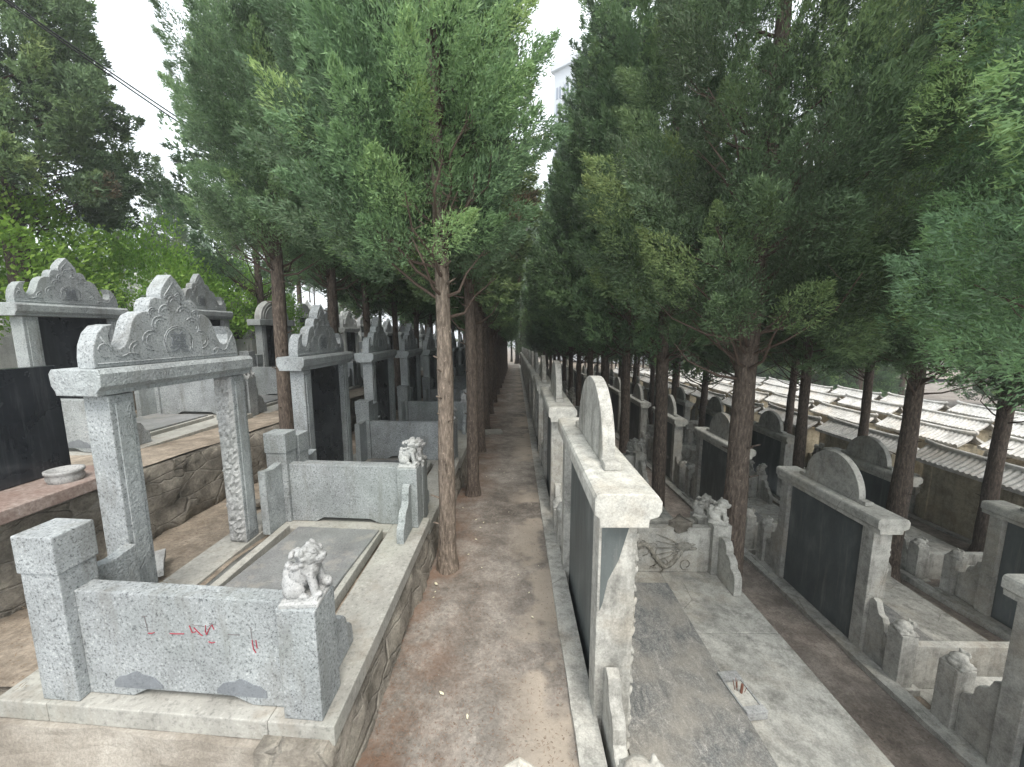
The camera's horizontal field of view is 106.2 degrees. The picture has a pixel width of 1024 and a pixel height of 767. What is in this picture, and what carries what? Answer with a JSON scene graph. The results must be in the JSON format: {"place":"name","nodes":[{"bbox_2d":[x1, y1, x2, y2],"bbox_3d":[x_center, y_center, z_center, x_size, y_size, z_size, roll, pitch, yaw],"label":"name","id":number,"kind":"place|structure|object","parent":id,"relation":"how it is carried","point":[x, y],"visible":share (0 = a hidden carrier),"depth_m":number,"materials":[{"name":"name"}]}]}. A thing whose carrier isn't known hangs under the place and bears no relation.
{"place":"outdoors","nodes":[
{"label":"outdoors","id":0,"kind":"place"},
{"bbox_2d":[3,0,224,152],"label":"overhead cable","id":1,"kind":"object","parent":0,"point":[21,12],"visible":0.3,"depth_m":4.45,"materials":[{"name":"black plastic"}]},
{"bbox_2d":[7,0,260,170],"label":"overhead cable","id":2,"kind":"object","parent":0,"point":[33,18],"visible":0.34,"depth_m":4.45,"materials":[{"name":"black plastic"}]},
{"bbox_2d":[0,395,422,686],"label":"terrace ground","id":3,"kind":"structure","parent":0,"point":[13,673],"depth_m":3.21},
{"bbox_2d":[0,375,422,617],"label":"retaining wall","id":4,"kind":"structure","parent":3,"relation":"on","point":[181,489],"depth_m":3.75,"materials":[{"name":"brown stone"}]},
{"bbox_2d":[147,0,372,428],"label":"juniper tree","id":5,"kind":"object","parent":3,"relation":"on","point":[206,117],"visible":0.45,"depth_m":4.48,"materials":[{"name":"green plant"}]},
{"bbox_2d":[250,26,417,333],"bbox_3d":[-3.041,-4.414,6.455,2.365,11.135,2.599,5,9,34],"label":"juniper tree","id":6,"kind":"object","parent":3,"relation":"on","point":[332,290],"visible":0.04,"depth_m":6.66,"materials":[{"name":"green plant"}]},
{"bbox_2d":[291,161,409,340],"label":"juniper tree","id":7,"kind":"object","parent":3,"relation":"on","point":[365,286],"visible":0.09,"depth_m":8.37,"materials":[{"name":"green plant"}]},
{"bbox_2d":[338,248,425,409],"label":"juniper tree","id":8,"kind":"object","parent":3,"relation":"on","point":[399,300],"visible":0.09,"depth_m":10.33,"materials":[{"name":"green plant"}]},
{"bbox_2d":[385,234,435,397],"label":"juniper tree","id":9,"kind":"object","parent":3,"relation":"on","point":[428,305],"visible":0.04,"depth_m":12.53,"materials":[{"name":"green plant"}]},
{"bbox_2d":[391,302,436,335],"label":"juniper tree","id":10,"kind":"object","parent":3,"relation":"on","point":[429,318],"visible":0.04,"depth_m":14.51,"materials":[{"name":"green plant"}]},
{"bbox_2d":[70,371,422,466],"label":"terrace ground","id":11,"kind":"structure","parent":0,"point":[150,455],"depth_m":4.37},
{"bbox_2d":[0,366,96,525],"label":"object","id":12,"kind":"object","parent":11,"relation":"on","point":[33,442],"visible":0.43,"depth_m":2.86,"materials":[{"name":"black stone"}]},
{"bbox_2d":[42,464,85,484],"bbox_3d":[-3.412,0.703,2.937,0.218,0.105,0.218,0,8,1],"label":"incense bowl","id":13,"kind":"object","parent":12,"relation":"on","point":[65,474],"visible":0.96,"depth_m":2.90,"materials":[{"name":"stone"}]},
{"bbox_2d":[0,258,252,454],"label":"granite tomb","id":14,"kind":"object","parent":11,"relation":"on","point":[57,309],"visible":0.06,"depth_m":4.77,"materials":[{"name":"stone"}]},
{"bbox_2d":[140,0,311,305],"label":"juniper tree","id":15,"kind":"object","parent":11,"relation":"on","point":[167,196],"visible":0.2,"depth_m":8.70,"materials":[{"name":"green plant"}]},
{"bbox_2d":[182,274,277,417],"bbox_3d":[-4.871,-0.720,6.869,1.780,2.438,2.160,0,8,0],"label":"granite tomb","id":16,"kind":"object","parent":11,"relation":"on","point":[260,384],"visible":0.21,"depth_m":6.98,"materials":[{"name":"stone"}]},
{"bbox_2d":[247,301,359,394],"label":"granite tomb","id":17,"kind":"object","parent":11,"relation":"on","point":[262,321],"visible":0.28,"depth_m":8.60,"materials":[{"name":"stone"}]},
{"bbox_2d":[339,309,400,377],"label":"granite tomb","id":18,"kind":"object","parent":11,"relation":"on","point":[349,330],"visible":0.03,"depth_m":12.94,"materials":[{"name":"stone"}]},
{"bbox_2d":[335,470,430,613],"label":"terrace ground","id":19,"kind":"structure","parent":0,"point":[350,589],"depth_m":2.99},
{"bbox_2d":[0,275,429,745],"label":"granite tomb","id":20,"kind":"object","parent":19,"relation":"on","point":[260,640],"visible":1,"depth_m":2.11,"materials":[{"name":"stone"}]},
{"bbox_2d":[276,305,459,533],"bbox_3d":[-1.692,0.204,4.782,1.780,2.332,2.160,0,8,1],"label":"granite tomb","id":21,"kind":"object","parent":19,"relation":"on","point":[316,361],"visible":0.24,"depth_m":4.93,"materials":[{"name":"stone"}]},
{"bbox_2d":[354,317,466,467],"bbox_3d":[-1.672,-0.003,6.818,1.780,2.332,2.160,0,8,1],"label":"granite tomb","id":22,"kind":"object","parent":19,"relation":"on","point":[376,355],"visible":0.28,"depth_m":7.08,"materials":[{"name":"stone"}]},
{"bbox_2d":[395,323,463,400],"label":"granite tomb","id":23,"kind":"object","parent":19,"relation":"on","point":[409,352],"visible":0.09,"depth_m":9.01,"materials":[{"name":"stone"}]},
{"bbox_2d":[421,327,465,388],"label":"granite tomb","id":24,"kind":"object","parent":19,"relation":"on","point":[429,360],"visible":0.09,"depth_m":10.81,"materials":[{"name":"stone"}]},
{"bbox_2d":[355,365,578,766],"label":"path","id":25,"kind":"structure","parent":0,"point":[524,505],"depth_m":2.76,"materials":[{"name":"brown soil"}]},
{"bbox_2d":[253,400,493,766],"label":"retaining wall","id":26,"kind":"structure","parent":25,"relation":"on","point":[276,751],"depth_m":2.23,"materials":[{"name":"grey stone"}]},
{"bbox_2d":[231,0,574,574],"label":"juniper tree","id":27,"kind":"object","parent":25,"relation":"on","point":[341,163],"visible":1,"depth_m":2.80,"materials":[{"name":"green plant"}]},
{"bbox_2d":[315,0,551,496],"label":"juniper tree","id":28,"kind":"object","parent":25,"relation":"on","point":[473,488],"visible":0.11,"depth_m":5.16,"materials":[{"name":"green plant"}]},
{"bbox_2d":[395,24,532,452],"bbox_3d":[-0.899,-4.016,7.026,2.697,11.240,2.633,0,8,1],"label":"juniper tree","id":29,"kind":"object","parent":25,"relation":"on","point":[479,309],"visible":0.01,"depth_m":7.54,"materials":[{"name":"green plant"}]},
{"bbox_2d":[424,132,526,428],"bbox_3d":[-0.919,-3.835,9.020,2.697,10.454,2.633,0,8,1],"label":"juniper tree","id":30,"kind":"object","parent":25,"relation":"on","point":[516,294],"visible":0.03,"depth_m":9.47,"materials":[{"name":"green plant"}]},
{"bbox_2d":[452,221,521,413],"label":"juniper tree","id":31,"kind":"object","parent":25,"relation":"on","point":[490,355],"visible":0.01,"depth_m":11.88,"materials":[{"name":"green plant"}]},
{"bbox_2d":[454,297,520,402],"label":"juniper tree","id":32,"kind":"object","parent":25,"relation":"on","point":[516,317],"visible":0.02,"depth_m":14.05,"materials":[{"name":"green plant"}]},
{"bbox_2d":[495,296,520,394],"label":"juniper tree","id":33,"kind":"object","parent":25,"relation":"on","point":[497,363],"visible":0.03,"depth_m":16.49,"materials":[{"name":"green plant"}]},
{"bbox_2d":[0,0,1001,354],"label":"sky","id":34,"kind":"structure","parent":0,"point":[134,52],"materials":[{"name":"white"}]},
{"bbox_2d":[507,347,999,379],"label":"ground","id":35,"kind":"structure","parent":0,"point":[512,363],"depth_m":55.93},
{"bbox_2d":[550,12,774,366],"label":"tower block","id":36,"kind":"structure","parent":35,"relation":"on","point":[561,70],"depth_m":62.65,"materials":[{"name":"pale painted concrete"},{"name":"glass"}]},
{"bbox_2d":[566,392,965,766],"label":"aisle","id":37,"kind":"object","parent":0,"point":[801,630],"visible":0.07,"depth_m":4.12,"materials":[{"name":"grey concrete"}]},
{"bbox_2d":[525,164,587,390],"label":"juniper tree","id":38,"kind":"object","parent":37,"relation":"on","point":[570,375],"visible":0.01,"depth_m":16.91,"materials":[{"name":"green plant"}]},
{"bbox_2d":[520,75,620,376],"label":"juniper tree","id":39,"kind":"object","parent":37,"relation":"on","point":[561,107],"visible":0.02,"depth_m":12.00,"materials":[{"name":"green plant"}]},
{"bbox_2d":[522,148,619,405],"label":"juniper tree","id":40,"kind":"object","parent":37,"relation":"on","point":[578,372],"visible":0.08,"depth_m":14.50,"materials":[{"name":"green plant"}]},
{"bbox_2d":[521,35,652,386],"bbox_3d":[2.224,-2.806,10.153,3.383,11.080,3.706,6,10,38],"label":"juniper tree","id":41,"kind":"object","parent":37,"relation":"on","point":[604,354],"visible":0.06,"depth_m":9.87,"materials":[{"name":"green plant"}]},
{"bbox_2d":[522,0,708,452],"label":"juniper tree","id":42,"kind":"object","parent":37,"relation":"on","point":[625,410],"visible":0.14,"depth_m":8.16,"materials":[{"name":"green plant"}]},
{"bbox_2d":[524,0,798,506],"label":"juniper tree","id":43,"kind":"object","parent":37,"relation":"on","point":[619,50],"visible":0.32,"depth_m":5.69,"materials":[{"name":"green plant"}]},
{"bbox_2d":[566,389,988,766],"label":"kerb","id":44,"kind":"structure","parent":37,"relation":"on","point":[892,688],"depth_m":4.30,"materials":[{"name":"grey stone"}]},
{"bbox_2d":[570,0,1023,579],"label":"juniper tree","id":45,"kind":"object","parent":37,"relation":"on","point":[824,276],"visible":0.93,"depth_m":3.15,"materials":[{"name":"green plant"}]},
{"bbox_2d":[869,0,1023,415],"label":"juniper tree","id":46,"kind":"object","parent":37,"relation":"on","point":[950,271],"visible":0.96,"depth_m":2.06,"materials":[{"name":"green plant"}]},
{"bbox_2d":[598,362,1023,641],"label":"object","id":47,"kind":"object","parent":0,"point":[951,398],"visible":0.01,"depth_m":7.83,"materials":[{"name":"grey stone"}]},
{"bbox_2d":[608,338,655,393],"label":"juniper tree","id":48,"kind":"object","parent":47,"relation":"on","point":[632,357],"visible":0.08,"depth_m":19.50,"materials":[{"name":"green plant"}]},
{"bbox_2d":[676,387,698,442],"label":"limestone tomb","id":49,"kind":"object","parent":47,"relation":"on","point":[683,405],"visible":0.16,"depth_m":14.83,"materials":[{"name":"stone"}]},
{"bbox_2d":[691,386,725,419],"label":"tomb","id":50,"kind":"object","parent":47,"relation":"on","point":[697,394],"visible":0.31,"depth_m":18.71,"materials":[{"name":"stone"}]},
{"bbox_2d":[650,119,770,426],"bbox_3d":[6.228,-2.791,11.920,3.844,10.999,3.542,2,8,14],"label":"juniper tree","id":51,"kind":"object","parent":47,"relation":"on","point":[705,379],"visible":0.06,"depth_m":12.23,"materials":[{"name":"green plant"}]},
{"bbox_2d":[692,396,729,442],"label":"limestone tomb","id":52,"kind":"object","parent":47,"relation":"on","point":[714,406],"visible":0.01,"depth_m":12.72,"materials":[{"name":"stone"}]},
{"bbox_2d":[677,115,822,381],"bbox_3d":[6.193,-1.851,9.701,3.760,9.561,3.493,6,10,36],"label":"juniper tree","id":53,"kind":"object","parent":47,"relation":"on","point":[715,351],"visible":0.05,"depth_m":9.70,"materials":[{"name":"green plant"}]},
{"bbox_2d":[750,411,804,497],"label":"limestone tomb","id":54,"kind":"object","parent":47,"relation":"on","point":[775,440],"visible":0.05,"depth_m":9.76,"materials":[{"name":"stone"}]},
{"bbox_2d":[764,391,815,415],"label":"tiled tomb","id":55,"kind":"object","parent":47,"relation":"on","point":[777,399],"visible":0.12,"depth_m":16.27,"materials":[{"name":"tile"}]},
{"bbox_2d":[758,402,823,467],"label":"tiled tomb","id":56,"kind":"object","parent":47,"relation":"on","point":[812,442],"visible":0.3,"depth_m":11.85,"materials":[{"name":"stone"}]},
{"bbox_2d":[646,400,971,543],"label":"kerb","id":57,"kind":"structure","parent":47,"relation":"on","point":[951,533],"depth_m":7.91,"materials":[{"name":"grey stone"}]},
{"bbox_2d":[766,98,866,434],"bbox_3d":[8.628,-2.763,11.586,3.372,11.172,3.885,7,10,40],"label":"juniper tree","id":58,"kind":"object","parent":47,"relation":"on","point":[789,414],"visible":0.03,"depth_m":11.69,"materials":[{"name":"green plant"}]},
{"bbox_2d":[796,387,841,415],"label":"tiled tomb","id":59,"kind":"object","parent":47,"relation":"on","point":[829,398],"visible":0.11,"depth_m":17.18,"materials":[{"name":"tile"}]},
{"bbox_2d":[809,400,880,443],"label":"tiled tomb","id":60,"kind":"object","parent":47,"relation":"on","point":[823,410],"visible":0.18,"depth_m":13.45,"materials":[{"name":"tile"}]},
{"bbox_2d":[682,441,1010,640],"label":"kerb","id":61,"kind":"structure","parent":47,"relation":"on","point":[1004,634],"depth_m":5.52,"materials":[{"name":"grey stone"}]},
{"bbox_2d":[830,385,883,406],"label":"tiled tomb","id":62,"kind":"object","parent":47,"relation":"on","point":[841,390],"visible":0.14,"depth_m":18.64,"materials":[{"name":"tile"}]},
{"bbox_2d":[815,347,905,396],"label":"juniper tree","id":63,"kind":"object","parent":47,"relation":"on","point":[889,380],"visible":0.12,"depth_m":22.37,"materials":[{"name":"green plant"}]},
{"bbox_2d":[815,415,918,466],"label":"tiled tomb","id":64,"kind":"object","parent":47,"relation":"on","point":[841,434],"visible":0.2,"depth_m":10.44,"materials":[{"name":"tile"}]},
{"bbox_2d":[837,393,902,431],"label":"tiled tomb","id":65,"kind":"object","parent":47,"relation":"on","point":[881,409],"visible":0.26,"depth_m":14.54,"materials":[{"name":"tile"}]},
{"bbox_2d":[800,39,964,436],"bbox_3d":[8.716,-2.464,8.900,3.335,11.143,3.841,-2,8,-16],"label":"juniper tree","id":66,"kind":"object","parent":47,"relation":"on","point":[866,401],"visible":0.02,"depth_m":9.23,"materials":[{"name":"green plant"}]},
{"bbox_2d":[823,436,982,581],"bbox_3d":[7.423,2.095,7.130,1.910,2.203,2.758,0,8,1],"label":"limestone tomb","id":67,"kind":"object","parent":47,"relation":"on","point":[922,556],"visible":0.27,"depth_m":6.83,"materials":[{"name":"stone"}]},
{"bbox_2d":[879,392,949,411],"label":"tiled tomb","id":68,"kind":"object","parent":47,"relation":"on","point":[941,406],"visible":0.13,"depth_m":15.21,"materials":[{"name":"tile"}]},
{"bbox_2d":[874,412,984,477],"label":"tiled tomb","id":69,"kind":"object","parent":47,"relation":"on","point":[965,440],"visible":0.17,"depth_m":10.32,"materials":[{"name":"tile"}]},
{"bbox_2d":[900,408,993,456],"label":"tiled tomb","id":70,"kind":"object","parent":47,"relation":"on","point":[983,427],"visible":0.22,"depth_m":11.77,"materials":[{"name":"tile"}]},
{"bbox_2d":[894,105,1023,551],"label":"juniper tree","id":71,"kind":"object","parent":47,"relation":"on","point":[991,488],"visible":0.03,"depth_m":6.71,"materials":[{"name":"green plant"}]},
{"bbox_2d":[909,438,1023,539],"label":"wall","id":72,"kind":"structure","parent":47,"relation":"on","point":[945,495],"depth_m":7.85,"materials":[{"name":"stone"}]},
{"bbox_2d":[933,500,1023,631],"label":"limestone tomb","id":73,"kind":"object","parent":47,"relation":"on","point":[977,588],"visible":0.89,"depth_m":5.21,"materials":[{"name":"stone"}]},
{"bbox_2d":[946,347,1021,402],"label":"juniper tree","id":74,"kind":"object","parent":47,"relation":"on","point":[977,390],"visible":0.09,"depth_m":23.76,"materials":[{"name":"green plant"}]},
{"bbox_2d":[946,400,1023,439],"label":"tiled tomb","id":75,"kind":"object","parent":47,"relation":"on","point":[970,410],"visible":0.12,"depth_m":13.49,"materials":[{"name":"tile"}]},
{"bbox_2d":[977,431,1023,466],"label":"tiled tomb","id":76,"kind":"object","parent":47,"relation":"on","point":[1016,445],"visible":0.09,"depth_m":8.71,"materials":[{"name":"tile"}]},
{"bbox_2d":[753,554,989,708],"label":"terrace ground","id":77,"kind":"structure","parent":0,"point":[922,701],"depth_m":4.00,"materials":[{"name":"grey concrete"}]},
{"bbox_2d":[608,377,653,435],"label":"limestone tomb","id":78,"kind":"object","parent":77,"relation":"on","point":[615,393],"visible":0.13,"depth_m":15.86,"materials":[{"name":"stone"}]},
{"bbox_2d":[631,342,678,423],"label":"juniper tree","id":79,"kind":"object","parent":77,"relation":"on","point":[651,389],"visible":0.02,"depth_m":17.05,"materials":[{"name":"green plant"}]},
{"bbox_2d":[629,384,696,457],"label":"limestone tomb","id":80,"kind":"object","parent":77,"relation":"on","point":[638,426],"visible":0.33,"depth_m":12.95,"materials":[{"name":"stone"}]},
{"bbox_2d":[646,394,754,491],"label":"limestone tomb","id":81,"kind":"object","parent":77,"relation":"on","point":[680,458],"visible":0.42,"depth_m":9.98,"materials":[{"name":"stone"}]},
{"bbox_2d":[682,412,778,553],"bbox_3d":[5.011,1.779,7.708,1.910,2.371,2.758,0,8,0],"label":"limestone tomb","id":82,"kind":"object","parent":77,"relation":"on","point":[707,474],"visible":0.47,"depth_m":8.16,"materials":[{"name":"stone"}]},
{"bbox_2d":[735,0,908,468],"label":"juniper tree","id":83,"kind":"object","parent":77,"relation":"on","point":[800,440],"visible":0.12,"depth_m":7.86,"materials":[{"name":"green plant"}]},
{"bbox_2d":[751,450,1009,704],"bbox_3d":[4.962,2.068,4.962,1.910,2.371,2.758,0,8,1],"label":"limestone tomb","id":84,"kind":"object","parent":77,"relation":"on","point":[823,549],"visible":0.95,"depth_m":4.79,"materials":[{"name":"stone"}]},
{"bbox_2d":[781,0,1023,583],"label":"juniper tree","id":85,"kind":"object","parent":77,"relation":"on","point":[900,492],"visible":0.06,"depth_m":5.86,"materials":[{"name":"green plant"}]},
{"bbox_2d":[922,574,1023,766],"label":"limestone tomb","id":86,"kind":"object","parent":77,"relation":"on","point":[983,717],"visible":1,"depth_m":3.29,"materials":[{"name":"stone"}]},
{"bbox_2d":[955,1,1023,343],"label":"juniper tree","id":87,"kind":"object","parent":77,"relation":"on","point":[1003,26],"visible":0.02,"depth_m":3.86,"materials":[{"name":"green plant"}]},
{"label":"hillside","id":88,"kind":"structure","parent":0,"visible":0},
{"bbox_2d":[138,159,191,268],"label":"juniper tree","id":89,"kind":"object","parent":88,"relation":"on","point":[150,221],"visible":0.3,"depth_m":16.12,"materials":[{"name":"green plant"}]},
{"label":"terrace ground","id":90,"kind":"structure","parent":0,"visible":0},
{"bbox_2d":[0,319,17,368],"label":"granite tomb","id":91,"kind":"object","parent":90,"relation":"on","point":[8,358],"depth_m":6.48,"materials":[{"name":"stone"}]},
{"bbox_2d":[0,178,136,320],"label":"leafy shrub","id":92,"kind":"object","parent":90,"relation":"on","point":[41,207],"visible":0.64,"depth_m":6.01,"materials":[{"name":"green plant"}]},
{"bbox_2d":[0,0,172,289],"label":"juniper tree","id":93,"kind":"object","parent":90,"relation":"on","point":[50,77],"visible":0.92,"depth_m":5.93,"materials":[{"name":"green plant"}]},
{"bbox_2d":[0,210,258,344],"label":"leafy shrub","id":94,"kind":"object","parent":90,"relation":"on","point":[173,263],"visible":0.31,"depth_m":7.59,"materials":[{"name":"green plant"}]},
{"bbox_2d":[141,273,256,355],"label":"granite tomb","id":95,"kind":"object","parent":90,"relation":"on","point":[249,345],"visible":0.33,"depth_m":10.60,"materials":[{"name":"stone"}]},
{"bbox_2d":[125,249,308,343],"bbox_3d":[-8.543,-2.284,11.187,4.768,3.454,4.620,0,8,1],"label":"leafy shrub","id":96,"kind":"object","parent":90,"relation":"on","point":[292,311],"visible":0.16,"depth_m":11.22,"materials":[{"name":"green plant"}]},
{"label":"terrace ground","id":97,"kind":"structure","parent":0,"visible":0},
{"bbox_2d":[507,280,531,365],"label":"juniper tree","id":98,"kind":"object","parent":97,"relation":"on","point":[521,336],"visible":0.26,"depth_m":38.58,"materials":[{"name":"green plant"}]},
{"bbox_2d":[520,204,576,380],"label":"juniper tree","id":99,"kind":"object","parent":97,"relation":"on","point":[563,361],"visible":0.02,"depth_m":19.16,"materials":[{"name":"green plant"}]},
{"bbox_2d":[529,353,579,427],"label":"limestone tomb","id":100,"kind":"object","parent":97,"relation":"on","point":[535,369],"visible":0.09,"depth_m":10.67,"materials":[{"name":"stone"}]},
{"bbox_2d":[519,365,607,766],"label":"kerb","id":101,"kind":"structure","parent":97,"relation":"on","point":[590,748],"depth_m":2.77,"materials":[{"name":"grey stone"}]},
{"bbox_2d":[533,355,636,459],"bbox_3d":[1.435,0.609,8.138,1.910,2.395,2.903,0,8,1],"label":"limestone tomb","id":102,"kind":"object","parent":97,"relation":"on","point":[542,379],"visible":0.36,"depth_m":7.56,"materials":[{"name":"stone"}]},
{"bbox_2d":[541,360,713,529],"bbox_3d":[1.407,0.882,5.450,1.910,2.395,2.903,0,8,1],"label":"limestone tomb","id":103,"kind":"object","parent":97,"relation":"on","point":[558,404],"visible":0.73,"depth_m":4.90,"materials":[{"name":"stone"}]},
{"bbox_2d":[556,376,894,766],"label":"limestone tomb","id":104,"kind":"object","parent":97,"relation":"on","point":[670,622],"visible":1,"depth_m":2.65,"materials":[{"name":"stone"}]},
{"bbox_2d":[668,514,692,533],"bbox_3d":[1.815,1.524,4.157,0.224,0.119,0.190,-4,9,-28],"label":"loose stone","id":105,"kind":"object","parent":104,"relation":"on","point":[679,523],"visible":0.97,"depth_m":4.10,"materials":[{"name":"grey stone"}]},
{"bbox_2d":[717,670,767,720],"bbox_3d":[1.624,2.178,2.724,0.150,0.114,0.320,-1,8,-6],"label":"incense tray","id":106,"kind":"object","parent":104,"relation":"on","point":[753,708],"visible":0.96,"depth_m":2.70,"materials":[{"name":"stone"}]},
{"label":"lower ground","id":107,"kind":"structure","parent":0,"visible":0},
{"bbox_2d":[0,686,354,766],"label":"mortar footing","id":108,"kind":"object","parent":107,"relation":"on","point":[30,743],"visible":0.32,"depth_m":1.89,"materials":[{"name":"beige concrete"}]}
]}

